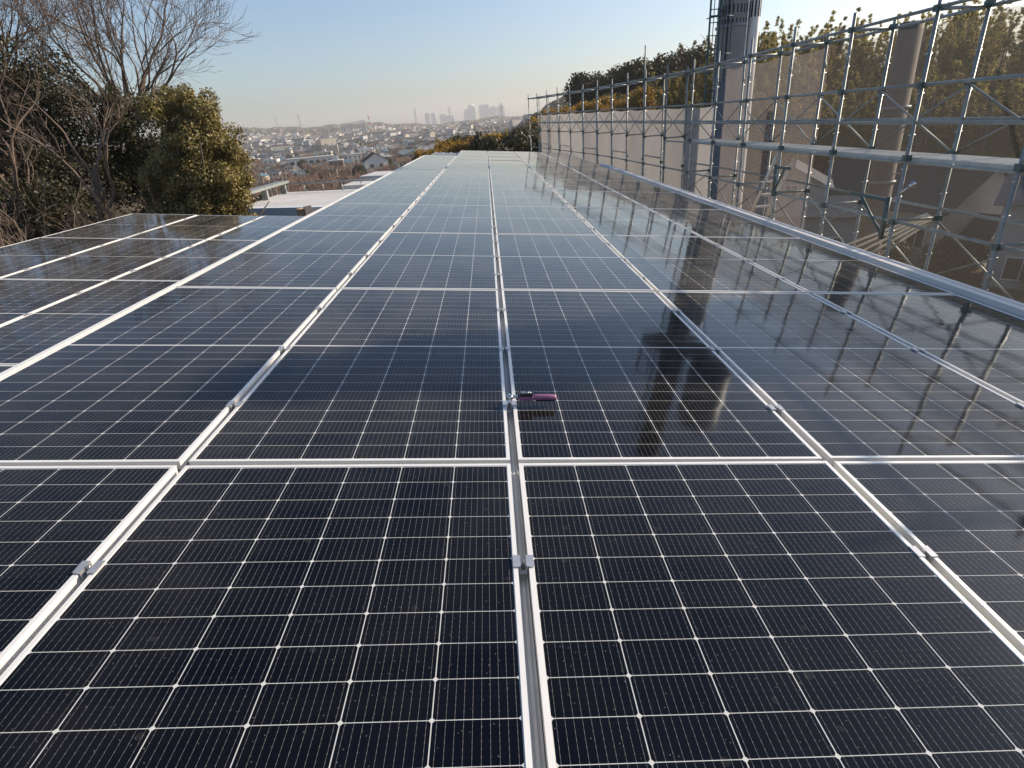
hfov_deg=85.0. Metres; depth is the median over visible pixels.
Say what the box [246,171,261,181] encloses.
winter tree
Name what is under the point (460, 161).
solar panel
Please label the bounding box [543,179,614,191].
solar panel
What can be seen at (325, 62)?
sky
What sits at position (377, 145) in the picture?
house
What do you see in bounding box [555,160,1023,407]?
mounting rail
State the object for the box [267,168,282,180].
house
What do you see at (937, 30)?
cedar tree
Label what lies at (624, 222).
solar panel
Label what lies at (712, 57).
bamboo clump
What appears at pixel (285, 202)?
flat roof annex
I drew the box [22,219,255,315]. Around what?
mounting rail
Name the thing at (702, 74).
cedar tree
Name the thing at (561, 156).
solar panel
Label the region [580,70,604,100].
round evergreen
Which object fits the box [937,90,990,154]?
cedar tree
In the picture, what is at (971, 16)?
cedar tree
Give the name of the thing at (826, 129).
bamboo clump
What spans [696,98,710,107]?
cedar tree
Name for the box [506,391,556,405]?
torque wrench
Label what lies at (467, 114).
skyscraper
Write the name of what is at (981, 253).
yard shrub
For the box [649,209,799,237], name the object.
solar panel
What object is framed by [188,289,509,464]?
solar panel
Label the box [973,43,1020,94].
bamboo clump
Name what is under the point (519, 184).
solar panel
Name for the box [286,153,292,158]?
house
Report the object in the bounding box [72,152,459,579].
clamps
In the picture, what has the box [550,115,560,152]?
sheet
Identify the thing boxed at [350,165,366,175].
valley evergreen
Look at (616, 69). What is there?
olive tree
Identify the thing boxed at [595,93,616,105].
golden tree
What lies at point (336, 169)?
winter tree
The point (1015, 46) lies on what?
bamboo clump
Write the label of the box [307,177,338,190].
winter tree
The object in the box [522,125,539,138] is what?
olive tree
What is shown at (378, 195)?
solar panel
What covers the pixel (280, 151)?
house
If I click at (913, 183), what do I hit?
clamp lamp
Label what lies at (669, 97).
bamboo clump
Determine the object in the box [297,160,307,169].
valley evergreen
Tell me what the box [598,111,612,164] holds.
sheet
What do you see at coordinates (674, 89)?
cedar tree
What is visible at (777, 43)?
bamboo clump
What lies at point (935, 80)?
cedar tree
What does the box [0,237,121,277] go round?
solar panel
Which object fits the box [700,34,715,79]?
cedar tree
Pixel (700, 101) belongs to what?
bamboo clump
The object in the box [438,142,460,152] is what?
golden tree
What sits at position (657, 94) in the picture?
olive tree
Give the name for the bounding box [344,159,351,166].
house
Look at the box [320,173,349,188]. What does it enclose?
winter tree
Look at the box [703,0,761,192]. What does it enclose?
chimney
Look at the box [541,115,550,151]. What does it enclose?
sheet
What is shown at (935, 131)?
cedar tree
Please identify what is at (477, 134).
round evergreen
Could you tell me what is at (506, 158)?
solar panel
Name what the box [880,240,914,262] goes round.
yard shrub
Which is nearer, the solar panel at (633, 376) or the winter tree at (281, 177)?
the solar panel at (633, 376)
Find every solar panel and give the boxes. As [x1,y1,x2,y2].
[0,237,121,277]
[0,239,204,280]
[0,279,107,325]
[0,280,177,364]
[0,287,335,469]
[0,365,14,372]
[0,463,532,767]
[0,465,177,675]
[44,214,196,238]
[113,240,257,280]
[125,215,262,240]
[176,231,386,292]
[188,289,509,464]
[209,216,304,239]
[282,203,411,234]
[335,187,426,205]
[341,233,496,289]
[366,176,436,188]
[386,169,443,177]
[390,205,492,233]
[400,163,448,169]
[411,159,452,163]
[414,188,490,205]
[419,155,455,159]
[429,177,489,188]
[439,170,488,177]
[445,164,488,169]
[450,159,487,163]
[455,156,487,159]
[457,153,487,155]
[460,150,486,152]
[488,151,515,153]
[488,153,518,156]
[489,156,522,160]
[489,160,526,164]
[489,164,532,170]
[490,170,540,178]
[491,178,551,189]
[492,189,568,206]
[493,206,596,234]
[496,234,653,291]
[502,290,821,467]
[514,151,541,153]
[518,154,549,157]
[519,461,1023,767]
[521,157,554,160]
[525,161,564,165]
[528,165,575,171]
[535,171,591,179]
[540,152,570,154]
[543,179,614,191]
[546,155,578,157]
[552,158,589,161]
[554,191,646,208]
[558,161,603,166]
[567,166,619,172]
[572,207,699,237]
[579,172,641,180]
[595,180,674,192]
[601,235,805,293]
[616,192,721,209]
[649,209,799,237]
[658,292,1023,465]
[703,237,953,294]
[812,293,1023,403]
[833,461,1023,655]
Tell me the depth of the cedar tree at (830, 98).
62.20 m
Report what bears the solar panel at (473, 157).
on the mounting rail at (523, 561)
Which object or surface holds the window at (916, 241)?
in the wide house at (973, 191)
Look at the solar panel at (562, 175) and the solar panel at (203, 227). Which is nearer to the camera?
the solar panel at (203, 227)
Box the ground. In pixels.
[1,56,1023,302]
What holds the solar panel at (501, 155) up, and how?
on the mounting rail at (927, 553)
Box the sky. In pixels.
[0,0,1023,148]
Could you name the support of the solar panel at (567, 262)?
on the mounting rail at (927, 553)
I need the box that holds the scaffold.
[528,0,1023,299]
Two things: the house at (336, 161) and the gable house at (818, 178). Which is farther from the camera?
the house at (336, 161)
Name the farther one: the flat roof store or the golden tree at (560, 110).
the golden tree at (560, 110)
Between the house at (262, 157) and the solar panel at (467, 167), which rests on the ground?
the house at (262, 157)
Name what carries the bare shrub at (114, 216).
on the ground
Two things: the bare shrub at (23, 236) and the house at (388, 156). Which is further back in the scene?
the house at (388, 156)
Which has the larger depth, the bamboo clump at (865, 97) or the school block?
the school block
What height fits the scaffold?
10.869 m
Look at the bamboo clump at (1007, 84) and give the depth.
62.86 m
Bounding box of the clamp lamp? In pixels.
[898,180,916,193]
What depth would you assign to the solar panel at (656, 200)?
9.29 m
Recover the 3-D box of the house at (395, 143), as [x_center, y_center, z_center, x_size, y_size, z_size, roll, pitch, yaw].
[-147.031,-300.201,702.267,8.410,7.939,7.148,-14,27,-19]
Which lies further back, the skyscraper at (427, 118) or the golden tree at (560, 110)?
the skyscraper at (427, 118)
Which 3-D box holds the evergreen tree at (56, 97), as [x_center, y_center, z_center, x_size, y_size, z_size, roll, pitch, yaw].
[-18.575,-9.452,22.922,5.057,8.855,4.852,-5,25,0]
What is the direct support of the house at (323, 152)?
on the ground
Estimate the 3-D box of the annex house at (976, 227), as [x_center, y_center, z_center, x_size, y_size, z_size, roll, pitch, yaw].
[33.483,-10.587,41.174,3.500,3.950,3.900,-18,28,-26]
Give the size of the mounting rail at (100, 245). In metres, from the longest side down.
9.250 x 0.083 x 0.067 m
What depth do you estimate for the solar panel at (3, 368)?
3.88 m
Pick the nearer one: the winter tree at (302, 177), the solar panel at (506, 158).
the solar panel at (506, 158)
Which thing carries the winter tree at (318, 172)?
on the ground
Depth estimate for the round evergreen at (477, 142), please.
52.37 m
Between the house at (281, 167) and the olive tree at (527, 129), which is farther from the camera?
the house at (281, 167)
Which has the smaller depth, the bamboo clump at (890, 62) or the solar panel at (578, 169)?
the solar panel at (578, 169)
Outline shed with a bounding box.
[804,195,864,245]
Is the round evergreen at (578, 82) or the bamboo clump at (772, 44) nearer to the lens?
the bamboo clump at (772, 44)
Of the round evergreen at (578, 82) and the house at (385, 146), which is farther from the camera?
the house at (385, 146)
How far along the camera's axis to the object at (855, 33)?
88.17 m
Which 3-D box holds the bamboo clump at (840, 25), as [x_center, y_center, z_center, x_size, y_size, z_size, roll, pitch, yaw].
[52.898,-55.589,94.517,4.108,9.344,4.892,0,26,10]
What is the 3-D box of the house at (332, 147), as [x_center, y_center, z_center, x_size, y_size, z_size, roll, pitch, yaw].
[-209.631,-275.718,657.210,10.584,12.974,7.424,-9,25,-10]
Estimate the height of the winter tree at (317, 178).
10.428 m
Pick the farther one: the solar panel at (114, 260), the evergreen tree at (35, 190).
the evergreen tree at (35, 190)
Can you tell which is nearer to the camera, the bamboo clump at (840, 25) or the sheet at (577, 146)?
the sheet at (577, 146)
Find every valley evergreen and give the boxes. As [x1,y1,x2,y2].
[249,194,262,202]
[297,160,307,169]
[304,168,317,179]
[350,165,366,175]
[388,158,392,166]
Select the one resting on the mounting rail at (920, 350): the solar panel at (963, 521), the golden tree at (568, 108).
the solar panel at (963, 521)
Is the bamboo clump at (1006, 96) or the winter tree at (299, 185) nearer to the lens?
the bamboo clump at (1006, 96)
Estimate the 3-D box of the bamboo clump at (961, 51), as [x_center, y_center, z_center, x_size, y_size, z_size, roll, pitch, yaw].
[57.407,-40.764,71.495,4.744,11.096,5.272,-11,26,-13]
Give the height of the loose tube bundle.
1.485 m
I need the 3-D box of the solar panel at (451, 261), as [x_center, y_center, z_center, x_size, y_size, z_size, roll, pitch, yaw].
[-0.722,-1.161,5.117,1.134,0.037,2.278,0,25,-3]
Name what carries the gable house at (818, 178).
on the ground
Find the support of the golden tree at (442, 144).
on the ground
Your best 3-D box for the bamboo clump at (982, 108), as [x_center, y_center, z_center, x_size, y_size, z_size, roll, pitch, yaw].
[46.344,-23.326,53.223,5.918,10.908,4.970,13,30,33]
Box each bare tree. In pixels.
[0,0,74,179]
[0,0,137,196]
[0,0,261,203]
[0,39,54,206]
[0,41,138,221]
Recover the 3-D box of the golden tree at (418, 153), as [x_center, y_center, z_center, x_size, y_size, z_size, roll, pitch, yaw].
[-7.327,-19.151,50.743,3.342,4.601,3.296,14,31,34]
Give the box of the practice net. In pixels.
[340,120,366,133]
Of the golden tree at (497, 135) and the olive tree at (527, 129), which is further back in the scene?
the olive tree at (527, 129)
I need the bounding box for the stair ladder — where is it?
[750,151,798,216]
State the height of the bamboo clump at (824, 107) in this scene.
10.557 m
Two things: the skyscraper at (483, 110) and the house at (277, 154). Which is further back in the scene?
the skyscraper at (483, 110)
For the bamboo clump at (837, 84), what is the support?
on the ground
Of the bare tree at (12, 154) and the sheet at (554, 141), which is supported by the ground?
the bare tree at (12, 154)
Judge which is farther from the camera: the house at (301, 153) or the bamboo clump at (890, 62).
the house at (301, 153)
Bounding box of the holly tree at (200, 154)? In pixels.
[133,81,269,215]
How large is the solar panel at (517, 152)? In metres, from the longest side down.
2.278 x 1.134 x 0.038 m
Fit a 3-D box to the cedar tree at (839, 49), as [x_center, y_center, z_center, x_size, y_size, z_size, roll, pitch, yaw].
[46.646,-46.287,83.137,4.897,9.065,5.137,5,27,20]
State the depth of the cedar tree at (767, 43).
83.92 m
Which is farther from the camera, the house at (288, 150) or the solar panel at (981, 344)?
the house at (288, 150)
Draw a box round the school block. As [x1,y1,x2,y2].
[286,155,334,170]
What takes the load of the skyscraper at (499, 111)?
on the ground
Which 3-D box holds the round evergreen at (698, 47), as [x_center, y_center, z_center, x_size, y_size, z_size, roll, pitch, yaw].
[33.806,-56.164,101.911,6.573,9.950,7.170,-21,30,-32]
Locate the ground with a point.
(973, 280)
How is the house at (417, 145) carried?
on the ground
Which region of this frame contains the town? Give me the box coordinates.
[229,113,534,153]
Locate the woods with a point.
(333, 128)
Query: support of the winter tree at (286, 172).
on the ground
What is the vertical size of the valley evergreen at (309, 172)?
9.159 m
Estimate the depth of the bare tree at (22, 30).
24.12 m
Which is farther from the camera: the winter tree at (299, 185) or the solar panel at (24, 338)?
the winter tree at (299, 185)
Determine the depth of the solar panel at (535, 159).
19.76 m
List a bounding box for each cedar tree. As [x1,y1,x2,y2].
[665,71,682,108]
[677,77,711,108]
[679,40,696,89]
[682,60,697,95]
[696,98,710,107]
[697,55,711,95]
[699,52,714,107]
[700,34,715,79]
[756,38,775,62]
[802,34,839,82]
[814,69,841,164]
[819,37,844,84]
[826,96,877,167]
[856,101,877,147]
[871,73,889,142]
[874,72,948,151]
[874,88,921,150]
[904,87,953,153]
[914,58,938,110]
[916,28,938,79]
[922,26,940,68]
[937,10,979,68]
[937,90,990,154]
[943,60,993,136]
[949,102,1008,156]
[983,102,1023,158]
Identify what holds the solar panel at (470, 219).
on the mounting rail at (523, 561)
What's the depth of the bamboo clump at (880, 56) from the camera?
78.18 m
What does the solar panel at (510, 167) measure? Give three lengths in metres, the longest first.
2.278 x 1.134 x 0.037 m
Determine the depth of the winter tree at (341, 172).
227.49 m
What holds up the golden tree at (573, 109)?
on the ground
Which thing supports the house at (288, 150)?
on the ground
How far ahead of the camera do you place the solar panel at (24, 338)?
4.85 m
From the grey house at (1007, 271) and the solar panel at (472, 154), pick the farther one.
the grey house at (1007, 271)
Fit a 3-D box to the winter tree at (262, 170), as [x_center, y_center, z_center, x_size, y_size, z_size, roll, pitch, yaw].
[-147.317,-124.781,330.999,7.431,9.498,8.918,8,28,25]
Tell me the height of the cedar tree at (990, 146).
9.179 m
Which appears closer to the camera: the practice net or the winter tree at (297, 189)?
the winter tree at (297, 189)
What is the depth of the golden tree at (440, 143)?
60.90 m
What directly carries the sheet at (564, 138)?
attached to the scaffold
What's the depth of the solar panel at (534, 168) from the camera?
15.54 m
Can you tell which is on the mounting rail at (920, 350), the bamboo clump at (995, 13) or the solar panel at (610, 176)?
the solar panel at (610, 176)
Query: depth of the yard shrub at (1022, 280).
34.03 m
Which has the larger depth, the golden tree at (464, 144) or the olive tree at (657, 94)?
the olive tree at (657, 94)
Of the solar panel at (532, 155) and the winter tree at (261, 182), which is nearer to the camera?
the solar panel at (532, 155)
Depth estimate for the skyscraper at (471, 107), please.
3208.95 m
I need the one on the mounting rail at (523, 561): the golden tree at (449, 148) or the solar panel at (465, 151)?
the solar panel at (465, 151)
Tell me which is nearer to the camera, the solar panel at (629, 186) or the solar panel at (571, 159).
the solar panel at (629, 186)
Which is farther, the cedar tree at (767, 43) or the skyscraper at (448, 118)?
the skyscraper at (448, 118)
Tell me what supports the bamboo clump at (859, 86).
on the ground
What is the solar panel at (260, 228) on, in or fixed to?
attached to the mounting rail at (25, 314)
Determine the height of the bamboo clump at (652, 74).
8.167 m
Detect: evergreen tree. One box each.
[0,28,131,216]
[0,61,43,193]
[0,164,105,246]
[74,84,164,213]
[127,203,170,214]
[133,184,169,212]
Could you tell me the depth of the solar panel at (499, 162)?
17.59 m
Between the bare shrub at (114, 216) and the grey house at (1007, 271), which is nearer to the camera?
the bare shrub at (114, 216)
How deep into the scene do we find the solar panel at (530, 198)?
9.17 m
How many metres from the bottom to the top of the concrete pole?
10.120 m
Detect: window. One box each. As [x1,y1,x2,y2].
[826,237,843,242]
[904,227,925,248]
[1000,257,1023,280]
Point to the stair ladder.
(760, 193)
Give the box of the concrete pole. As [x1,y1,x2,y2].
[854,20,924,254]
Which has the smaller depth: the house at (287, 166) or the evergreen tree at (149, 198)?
the evergreen tree at (149, 198)
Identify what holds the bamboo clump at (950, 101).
on the ground
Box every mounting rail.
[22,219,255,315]
[23,218,187,269]
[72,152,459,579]
[487,151,546,767]
[514,152,937,561]
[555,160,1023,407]
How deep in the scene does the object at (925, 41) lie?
71.85 m
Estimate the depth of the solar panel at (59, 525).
1.65 m
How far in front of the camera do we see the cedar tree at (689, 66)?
96.06 m
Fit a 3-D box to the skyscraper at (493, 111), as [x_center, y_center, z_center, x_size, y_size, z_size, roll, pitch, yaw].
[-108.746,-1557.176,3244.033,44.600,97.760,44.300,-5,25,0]
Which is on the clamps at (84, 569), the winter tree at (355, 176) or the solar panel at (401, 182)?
the solar panel at (401, 182)
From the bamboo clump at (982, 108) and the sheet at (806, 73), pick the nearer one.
the sheet at (806, 73)
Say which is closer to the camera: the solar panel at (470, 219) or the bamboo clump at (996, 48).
the solar panel at (470, 219)
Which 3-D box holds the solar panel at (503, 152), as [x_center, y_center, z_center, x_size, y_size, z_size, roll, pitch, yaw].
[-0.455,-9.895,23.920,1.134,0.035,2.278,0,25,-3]
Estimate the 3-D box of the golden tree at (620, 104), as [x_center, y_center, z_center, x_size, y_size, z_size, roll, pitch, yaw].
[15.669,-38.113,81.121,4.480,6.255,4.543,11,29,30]
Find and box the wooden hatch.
[295,205,311,215]
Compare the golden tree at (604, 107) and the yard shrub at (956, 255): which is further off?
the golden tree at (604, 107)
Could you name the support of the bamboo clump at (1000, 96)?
on the ground
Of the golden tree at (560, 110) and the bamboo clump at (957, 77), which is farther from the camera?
the golden tree at (560, 110)
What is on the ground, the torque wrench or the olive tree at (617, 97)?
the olive tree at (617, 97)
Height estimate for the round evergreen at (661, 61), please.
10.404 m
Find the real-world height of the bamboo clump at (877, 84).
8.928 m
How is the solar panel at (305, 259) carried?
on the clamps at (84, 569)
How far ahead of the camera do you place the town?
906.48 m
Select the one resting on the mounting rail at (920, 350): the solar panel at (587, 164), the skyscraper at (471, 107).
the solar panel at (587, 164)
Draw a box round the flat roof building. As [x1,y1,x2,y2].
[0,152,1023,470]
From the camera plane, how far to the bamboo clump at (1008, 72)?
64.64 m
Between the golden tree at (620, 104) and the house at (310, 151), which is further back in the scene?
the house at (310, 151)
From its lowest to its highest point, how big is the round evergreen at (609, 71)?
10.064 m
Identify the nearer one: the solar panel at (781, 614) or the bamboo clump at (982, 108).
the solar panel at (781, 614)
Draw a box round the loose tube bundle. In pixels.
[847,213,931,255]
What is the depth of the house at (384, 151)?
495.02 m
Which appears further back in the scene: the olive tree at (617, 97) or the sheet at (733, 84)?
the olive tree at (617, 97)
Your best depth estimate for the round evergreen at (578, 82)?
95.02 m
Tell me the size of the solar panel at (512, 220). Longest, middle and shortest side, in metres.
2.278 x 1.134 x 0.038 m
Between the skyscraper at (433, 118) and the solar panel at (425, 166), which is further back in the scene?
the skyscraper at (433, 118)
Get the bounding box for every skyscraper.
[425,113,430,123]
[431,113,436,123]
[439,114,446,123]
[446,115,454,122]
[464,109,471,119]
[468,104,475,119]
[479,104,488,118]
[489,106,496,116]
[497,105,504,115]
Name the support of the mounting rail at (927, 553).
on the flat roof building
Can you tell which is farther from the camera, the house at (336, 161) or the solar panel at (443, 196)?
the house at (336, 161)
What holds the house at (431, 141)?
on the ground
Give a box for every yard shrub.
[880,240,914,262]
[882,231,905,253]
[917,235,984,280]
[938,230,990,275]
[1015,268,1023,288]
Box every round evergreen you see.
[466,131,489,149]
[468,136,489,150]
[477,135,512,150]
[501,128,537,151]
[524,132,539,151]
[561,71,598,106]
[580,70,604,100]
[589,69,613,78]
[651,51,685,88]
[667,49,689,83]
[679,47,712,86]
[686,44,712,60]
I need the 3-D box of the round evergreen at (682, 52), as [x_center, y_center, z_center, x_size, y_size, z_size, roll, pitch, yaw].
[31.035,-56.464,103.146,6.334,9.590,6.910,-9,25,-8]
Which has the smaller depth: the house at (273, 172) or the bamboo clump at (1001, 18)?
the bamboo clump at (1001, 18)
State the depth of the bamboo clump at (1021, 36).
71.48 m
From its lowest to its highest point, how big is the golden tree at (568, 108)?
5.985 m
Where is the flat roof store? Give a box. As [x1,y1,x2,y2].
[341,171,391,189]
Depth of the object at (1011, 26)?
78.30 m
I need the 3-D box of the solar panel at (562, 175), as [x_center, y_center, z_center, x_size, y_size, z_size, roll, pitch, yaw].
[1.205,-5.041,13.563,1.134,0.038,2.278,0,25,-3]
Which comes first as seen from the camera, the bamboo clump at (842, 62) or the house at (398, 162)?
the bamboo clump at (842, 62)
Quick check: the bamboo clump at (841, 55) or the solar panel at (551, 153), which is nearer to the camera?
the solar panel at (551, 153)
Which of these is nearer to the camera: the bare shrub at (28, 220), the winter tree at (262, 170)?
the bare shrub at (28, 220)
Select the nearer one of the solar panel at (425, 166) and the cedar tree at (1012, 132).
the solar panel at (425, 166)
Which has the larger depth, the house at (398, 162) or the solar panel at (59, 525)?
the house at (398, 162)
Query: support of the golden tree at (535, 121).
on the ground
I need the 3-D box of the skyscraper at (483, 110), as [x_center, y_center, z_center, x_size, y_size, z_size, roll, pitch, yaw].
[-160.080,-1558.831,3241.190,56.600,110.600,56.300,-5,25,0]
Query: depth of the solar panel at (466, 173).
13.36 m
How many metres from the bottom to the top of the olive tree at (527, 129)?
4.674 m
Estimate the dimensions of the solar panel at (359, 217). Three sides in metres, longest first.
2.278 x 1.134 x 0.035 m
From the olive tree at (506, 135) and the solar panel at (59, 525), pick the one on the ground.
the olive tree at (506, 135)
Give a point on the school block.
(295, 161)
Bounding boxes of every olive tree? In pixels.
[446,132,473,143]
[501,130,520,143]
[515,123,535,138]
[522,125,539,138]
[593,71,623,100]
[599,92,622,102]
[609,63,624,78]
[615,57,660,95]
[635,83,664,109]
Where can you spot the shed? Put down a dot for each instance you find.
(843, 225)
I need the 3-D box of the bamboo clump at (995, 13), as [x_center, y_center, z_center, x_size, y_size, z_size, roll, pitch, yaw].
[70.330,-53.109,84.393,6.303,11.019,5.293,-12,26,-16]
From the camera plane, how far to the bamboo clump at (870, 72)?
76.29 m
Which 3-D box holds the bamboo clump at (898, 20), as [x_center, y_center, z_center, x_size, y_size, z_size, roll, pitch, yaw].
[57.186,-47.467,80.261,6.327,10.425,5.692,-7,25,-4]
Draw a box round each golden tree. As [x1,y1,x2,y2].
[409,146,443,162]
[430,138,465,150]
[432,137,453,149]
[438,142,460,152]
[452,137,473,152]
[483,129,507,143]
[524,117,549,132]
[538,107,562,115]
[549,106,564,116]
[559,105,575,114]
[564,106,579,113]
[575,98,603,113]
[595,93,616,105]
[595,103,615,111]
[613,98,628,111]
[628,86,658,110]
[655,87,668,109]
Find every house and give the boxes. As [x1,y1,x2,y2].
[257,173,269,184]
[258,154,265,160]
[262,157,279,164]
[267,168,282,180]
[273,153,281,156]
[275,148,284,156]
[276,161,286,172]
[283,163,293,170]
[285,148,292,154]
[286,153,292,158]
[288,171,305,181]
[298,151,306,156]
[305,149,313,154]
[317,149,332,155]
[328,143,338,152]
[328,156,343,174]
[344,151,361,163]
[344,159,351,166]
[358,147,372,154]
[360,152,388,172]
[375,143,381,149]
[379,144,393,152]
[379,153,393,165]
[381,149,388,154]
[391,141,398,146]
[393,157,410,167]
[412,143,421,148]
[428,138,437,144]
[766,168,834,208]
[823,158,1007,267]
[960,213,1000,266]
[981,169,1023,289]
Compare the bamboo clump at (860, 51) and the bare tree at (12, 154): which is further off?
the bamboo clump at (860, 51)
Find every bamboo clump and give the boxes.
[646,72,683,98]
[659,79,695,112]
[667,80,702,107]
[683,60,702,93]
[687,97,703,107]
[698,46,714,88]
[757,42,776,63]
[758,22,779,63]
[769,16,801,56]
[771,39,798,68]
[779,94,829,168]
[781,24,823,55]
[798,24,832,54]
[813,91,876,173]
[813,111,850,169]
[814,22,842,55]
[816,81,842,155]
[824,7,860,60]
[824,50,853,99]
[825,45,857,102]
[825,58,832,88]
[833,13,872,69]
[835,31,871,86]
[839,57,877,100]
[843,70,881,128]
[843,91,870,135]
[848,34,881,86]
[852,67,883,112]
[859,24,882,77]
[870,32,896,86]
[874,61,891,111]
[883,13,938,53]
[897,11,943,31]
[904,13,926,30]
[915,74,963,151]
[917,24,956,97]
[924,59,979,152]
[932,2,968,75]
[935,0,978,66]
[941,12,987,96]
[941,18,1001,99]
[947,12,1006,77]
[963,76,1023,157]
[967,0,1003,41]
[971,61,1023,143]
[972,63,1021,128]
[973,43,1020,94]
[977,55,1023,111]
[979,11,1018,76]
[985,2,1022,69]
[993,18,1023,68]
[1002,73,1023,113]
[1004,51,1023,110]
[1008,36,1023,83]
[1011,7,1023,64]
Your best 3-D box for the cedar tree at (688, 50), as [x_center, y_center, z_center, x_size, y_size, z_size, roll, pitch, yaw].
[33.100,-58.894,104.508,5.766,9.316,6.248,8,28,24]
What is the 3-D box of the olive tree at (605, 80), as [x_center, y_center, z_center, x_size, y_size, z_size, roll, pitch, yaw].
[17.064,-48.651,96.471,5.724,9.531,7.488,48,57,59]
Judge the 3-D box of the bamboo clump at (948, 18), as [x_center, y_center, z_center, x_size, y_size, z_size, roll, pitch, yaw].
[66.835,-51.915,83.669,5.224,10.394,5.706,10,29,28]
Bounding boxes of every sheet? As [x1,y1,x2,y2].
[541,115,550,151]
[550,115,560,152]
[560,113,571,153]
[571,113,582,158]
[584,112,595,163]
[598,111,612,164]
[613,110,628,170]
[628,110,644,175]
[644,109,663,181]
[662,108,684,188]
[682,106,715,196]
[710,80,725,200]
[717,65,746,205]
[734,56,783,215]
[766,45,830,229]
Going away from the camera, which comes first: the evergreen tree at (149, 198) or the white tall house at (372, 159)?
the evergreen tree at (149, 198)
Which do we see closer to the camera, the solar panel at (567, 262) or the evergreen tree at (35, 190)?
the solar panel at (567, 262)
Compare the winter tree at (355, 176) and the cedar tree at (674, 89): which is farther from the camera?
the winter tree at (355, 176)
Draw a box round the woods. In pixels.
[155,95,568,151]
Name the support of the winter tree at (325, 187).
on the ground
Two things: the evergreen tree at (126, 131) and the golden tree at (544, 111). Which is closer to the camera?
the evergreen tree at (126, 131)
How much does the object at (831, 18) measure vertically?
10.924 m
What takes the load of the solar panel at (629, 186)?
on the mounting rail at (920, 350)
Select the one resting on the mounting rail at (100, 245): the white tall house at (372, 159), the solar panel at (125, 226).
the solar panel at (125, 226)
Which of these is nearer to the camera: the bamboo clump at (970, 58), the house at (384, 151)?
the bamboo clump at (970, 58)
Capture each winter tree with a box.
[246,167,260,178]
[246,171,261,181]
[251,176,275,189]
[257,165,267,172]
[269,162,283,168]
[274,173,289,181]
[275,170,298,180]
[275,173,295,180]
[278,184,303,193]
[283,177,305,191]
[289,172,310,189]
[307,167,325,186]
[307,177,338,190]
[311,170,336,188]
[319,165,335,177]
[319,176,357,190]
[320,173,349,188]
[323,164,345,176]
[337,165,353,179]
[339,175,353,189]
[350,169,368,179]
[370,167,384,171]
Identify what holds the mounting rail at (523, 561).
on the flat roof building
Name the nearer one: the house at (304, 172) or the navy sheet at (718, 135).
the navy sheet at (718, 135)
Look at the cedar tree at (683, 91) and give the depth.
77.29 m
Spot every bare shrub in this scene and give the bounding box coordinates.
[0,160,99,246]
[0,179,91,246]
[0,189,139,241]
[60,176,191,231]
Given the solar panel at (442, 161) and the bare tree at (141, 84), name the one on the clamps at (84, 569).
the solar panel at (442, 161)
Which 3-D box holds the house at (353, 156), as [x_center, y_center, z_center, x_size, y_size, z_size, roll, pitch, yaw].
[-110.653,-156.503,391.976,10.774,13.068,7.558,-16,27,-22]
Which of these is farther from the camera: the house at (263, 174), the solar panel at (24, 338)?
the house at (263, 174)
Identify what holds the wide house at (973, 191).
on the ground
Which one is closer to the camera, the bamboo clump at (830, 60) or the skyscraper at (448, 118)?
the bamboo clump at (830, 60)
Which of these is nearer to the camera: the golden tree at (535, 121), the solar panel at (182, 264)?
the solar panel at (182, 264)
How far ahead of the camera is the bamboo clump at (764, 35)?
92.15 m
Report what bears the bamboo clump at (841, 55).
on the ground
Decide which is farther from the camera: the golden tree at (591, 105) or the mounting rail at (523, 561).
the golden tree at (591, 105)
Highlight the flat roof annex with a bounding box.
[242,178,377,215]
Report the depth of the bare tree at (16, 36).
27.50 m
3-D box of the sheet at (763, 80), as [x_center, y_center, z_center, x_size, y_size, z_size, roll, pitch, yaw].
[5.970,-4.286,14.085,0.038,6.740,1.800,-5,25,0]
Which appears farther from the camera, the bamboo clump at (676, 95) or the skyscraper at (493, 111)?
the skyscraper at (493, 111)
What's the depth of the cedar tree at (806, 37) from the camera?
80.62 m
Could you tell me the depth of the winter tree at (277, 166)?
341.72 m
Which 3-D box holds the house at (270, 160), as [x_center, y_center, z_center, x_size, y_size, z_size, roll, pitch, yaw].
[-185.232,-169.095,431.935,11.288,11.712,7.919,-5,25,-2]
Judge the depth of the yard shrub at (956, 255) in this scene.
35.47 m
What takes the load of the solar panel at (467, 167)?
on the mounting rail at (523, 561)
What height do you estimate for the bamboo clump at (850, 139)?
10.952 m
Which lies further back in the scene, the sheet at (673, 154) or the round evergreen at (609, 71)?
the round evergreen at (609, 71)
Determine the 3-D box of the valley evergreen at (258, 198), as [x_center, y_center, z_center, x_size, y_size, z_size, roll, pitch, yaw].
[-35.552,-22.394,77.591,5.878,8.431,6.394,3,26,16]
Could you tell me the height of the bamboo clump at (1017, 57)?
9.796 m
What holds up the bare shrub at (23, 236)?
on the ground

